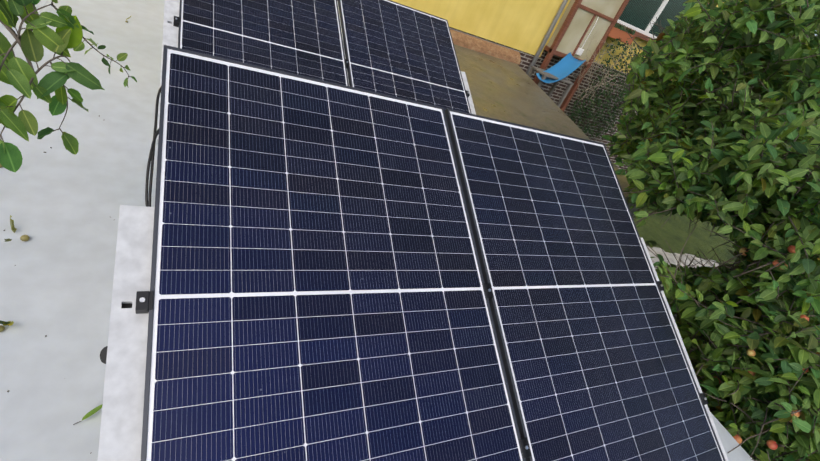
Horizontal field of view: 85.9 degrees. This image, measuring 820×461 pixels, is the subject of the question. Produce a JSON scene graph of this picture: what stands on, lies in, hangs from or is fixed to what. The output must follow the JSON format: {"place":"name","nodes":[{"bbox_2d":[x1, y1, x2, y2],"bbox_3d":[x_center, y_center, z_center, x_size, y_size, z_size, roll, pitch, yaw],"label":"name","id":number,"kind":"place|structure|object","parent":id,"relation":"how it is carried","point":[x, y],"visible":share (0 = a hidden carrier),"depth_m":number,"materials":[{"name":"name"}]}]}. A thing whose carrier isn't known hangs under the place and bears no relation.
{"place":"outdoors","nodes":[
{"label":"outdoors","id":0,"kind":"place"},
{"bbox_2d":[0,0,136,171],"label":"branch","id":1,"kind":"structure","parent":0,"point":[63,38],"depth_m":0.98,"materials":[{"name":"green plant"}]},
{"bbox_2d":[145,87,160,206],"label":"module cables","id":2,"kind":"object","parent":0,"point":[151,162],"visible":0.48,"depth_m":1.36,"materials":[{"name":"black rubber"}]},
{"bbox_2d":[0,0,753,460],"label":"garage roof","id":3,"kind":"structure","parent":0,"point":[60,204],"depth_m":1.85,"materials":[{"name":"white paint"}]},
{"bbox_2d":[0,16,130,325],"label":"dry fallen leaves","id":4,"kind":"object","parent":3,"relation":"on","point":[10,323],"visible":0.75,"depth_m":1.68,"materials":[{"name":"plant"}]},
{"bbox_2d":[82,404,102,419],"bbox_3d":[-0.944,0.543,1.315,0.061,0.042,0.033,3,38,-30],"label":"leaf","id":5,"kind":"object","parent":3,"relation":"on","point":[93,411],"visible":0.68,"depth_m":1.32,"materials":[{"name":"green plant"}]},
{"bbox_2d":[337,0,723,174],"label":"house walls","id":6,"kind":"structure","parent":0,"point":[521,27],"depth_m":9.28,"materials":[{"name":"yellow paint"}]},
{"bbox_2d":[526,0,567,74],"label":"downpipe","id":7,"kind":"object","parent":6,"relation":"attached to","point":[549,31],"visible":0.42,"depth_m":9.45,"materials":[{"name":"metal"}]},
{"bbox_2d":[632,181,737,265],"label":"lawn terrace","id":8,"kind":"structure","parent":0,"point":[675,233],"depth_m":11.50,"materials":[{"name":"green plant"}]},
{"bbox_2d":[599,0,819,232],"bbox_3d":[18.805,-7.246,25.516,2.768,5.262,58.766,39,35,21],"label":"plum tree","id":9,"kind":"object","parent":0,"point":[745,25],"depth_m":2.98,"materials":[{"name":"green plant"}]},
{"bbox_2d":[614,99,819,460],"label":"apple tree","id":10,"kind":"object","parent":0,"point":[770,183],"depth_m":2.47,"materials":[{"name":"green plant"}]},
{"bbox_2d":[687,236,819,451],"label":"apple spur leaves","id":11,"kind":"object","parent":10,"relation":"attached to","point":[784,415],"visible":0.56,"depth_m":2.24,"materials":[{"name":"green plant"}]},
{"bbox_2d":[697,208,814,449],"bbox_3d":[1.961,0.446,2.587,0.403,1.043,1.346,24,33,-1],"label":"fruit","id":12,"kind":"object","parent":10,"relation":"attached to","point":[772,444],"visible":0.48,"depth_m":2.35,"materials":[{"name":"food"}]},
{"bbox_2d":[663,116,819,290],"bbox_3d":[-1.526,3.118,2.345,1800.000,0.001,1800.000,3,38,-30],"label":"ground","id":13,"kind":"structure","parent":0,"point":[731,265],"depth_m":12.10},
{"bbox_2d":[528,66,573,107],"bbox_3d":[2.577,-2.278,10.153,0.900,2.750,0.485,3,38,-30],"label":"old bench","id":14,"kind":"object","parent":13,"relation":"on","point":[554,85],"visible":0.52,"depth_m":9.43,"materials":[{"name":"grey wood"}]},
{"bbox_2d":[536,52,585,83],"bbox_3d":[3.208,-3.451,9.356,0.414,0.604,1.236,40,36,23],"label":"deck chair","id":15,"kind":"object","parent":14,"relation":"on","point":[566,65],"visible":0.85,"depth_m":9.52,"materials":[{"name":"blue fabric"}]},
{"bbox_2d":[533,0,708,111],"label":"porch timber","id":16,"kind":"object","parent":13,"relation":"on","point":[551,50],"visible":0.52,"depth_m":9.65,"materials":[{"name":"brown wood"}]},
{"bbox_2d":[547,0,623,61],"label":"porch glazing","id":17,"kind":"structure","parent":16,"relation":"in","point":[576,29],"depth_m":9.51,"materials":[{"name":"beige glass"}]},
{"bbox_2d":[575,17,598,55],"bbox_3d":[3.905,-4.248,9.634,0.140,0.821,0.066,3,38,-30],"label":"porch socket box","id":18,"kind":"object","parent":16,"relation":"attached to","point":[579,51],"visible":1,"depth_m":9.77,"materials":[{"name":"white plastic"}]},
{"bbox_2d":[571,28,651,100],"bbox_3d":[4.340,-3.631,9.754,2.178,1.955,1.136,3,38,-30],"label":"dry vine","id":19,"kind":"object","parent":16,"relation":"attached to","point":[592,67],"visible":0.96,"depth_m":9.87,"materials":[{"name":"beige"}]},
{"bbox_2d":[608,27,635,44],"bbox_3d":[4.760,-4.453,10.015,0.816,0.205,0.218,3,38,-30],"label":"planter box","id":20,"kind":"object","parent":16,"relation":"attached to","point":[615,33],"visible":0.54,"depth_m":9.91,"materials":[{"name":"brown ceramic"}]},
{"bbox_2d":[617,0,668,37],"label":"window frame","id":21,"kind":"object","parent":16,"relation":"attached to","point":[657,14],"visible":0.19,"depth_m":10.26,"materials":[{"name":"white plastic"}]},
{"bbox_2d":[619,0,699,35],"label":"window panes","id":22,"kind":"object","parent":21,"relation":"in","point":[639,14],"visible":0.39,"depth_m":10.21,"materials":[{"name":"green glass"}]},
{"bbox_2d":[647,246,718,272],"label":"stone path","id":23,"kind":"structure","parent":13,"relation":"on","point":[671,258],"depth_m":10.01,"materials":[{"name":"stone"}]},
{"bbox_3d":[-4.687,1.381,0.572,20.400,2.350,13.880,3,38,-30],"label":"garage","id":24,"kind":"object","parent":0,"visible":0},
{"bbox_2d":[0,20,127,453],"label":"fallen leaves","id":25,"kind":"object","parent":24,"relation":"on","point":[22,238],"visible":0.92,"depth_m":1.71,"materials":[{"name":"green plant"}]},
{"bbox_2d":[98,0,728,460],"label":"support rails","id":26,"kind":"object","parent":24,"relation":"on","point":[122,416],"visible":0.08,"depth_m":1.14,"materials":[{"name":"white metal"}]},
{"bbox_2d":[100,346,107,363],"bbox_3d":[-0.779,0.324,1.146,0.046,0.030,0.045,3,38,-30],"label":"rubber pad","id":27,"kind":"object","parent":26,"relation":"attached to","point":[103,355],"visible":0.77,"depth_m":1.13,"materials":[{"name":"black rubber"}]},
{"bbox_2d":[122,303,131,307],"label":"rail slots","id":28,"kind":"object","parent":26,"relation":"on","point":[129,305],"visible":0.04,"depth_m":1.17,"materials":[{"name":"black"}]},
{"bbox_2d":[135,16,707,457],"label":"clamps","id":29,"kind":"object","parent":26,"relation":"on","point":[145,306],"visible":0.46,"depth_m":1.51,"materials":[{"name":"black metal"}]},
{"bbox_2d":[139,18,706,448],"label":"clamp bolts","id":30,"kind":"object","parent":29,"relation":"attached to","point":[142,300],"visible":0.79,"depth_m":1.51,"materials":[{"name":"silver metal"}]},
{"bbox_2d":[141,0,725,460],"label":"module frames","id":31,"kind":"structure","parent":26,"relation":"on","point":[501,350],"depth_m":1.70,"materials":[{"name":"silver metal"}]},
{"bbox_2d":[146,0,722,460],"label":"solar panels","id":32,"kind":"object","parent":31,"relation":"in","point":[320,296],"visible":1,"depth_m":1.60,"materials":[{"name":"blue glass"}]},
{"bbox_2d":[454,44,644,218],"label":"felt roof","id":33,"kind":"structure","parent":24,"relation":"on","point":[504,90],"depth_m":6.89,"materials":[{"name":"concrete"}]},
{"bbox_2d":[450,29,520,64],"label":"wall base","id":34,"kind":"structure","parent":33,"relation":"on","point":[482,46],"depth_m":8.99,"materials":[{"name":"orange stone"}]},
{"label":"planter soil","id":35,"kind":"structure","parent":0,"visible":0},
{"bbox_2d":[614,23,635,34],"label":"planter plants","id":36,"kind":"object","parent":35,"relation":"on","point":[630,31],"visible":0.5,"depth_m":9.90,"materials":[{"name":"green plant"}]}
]}

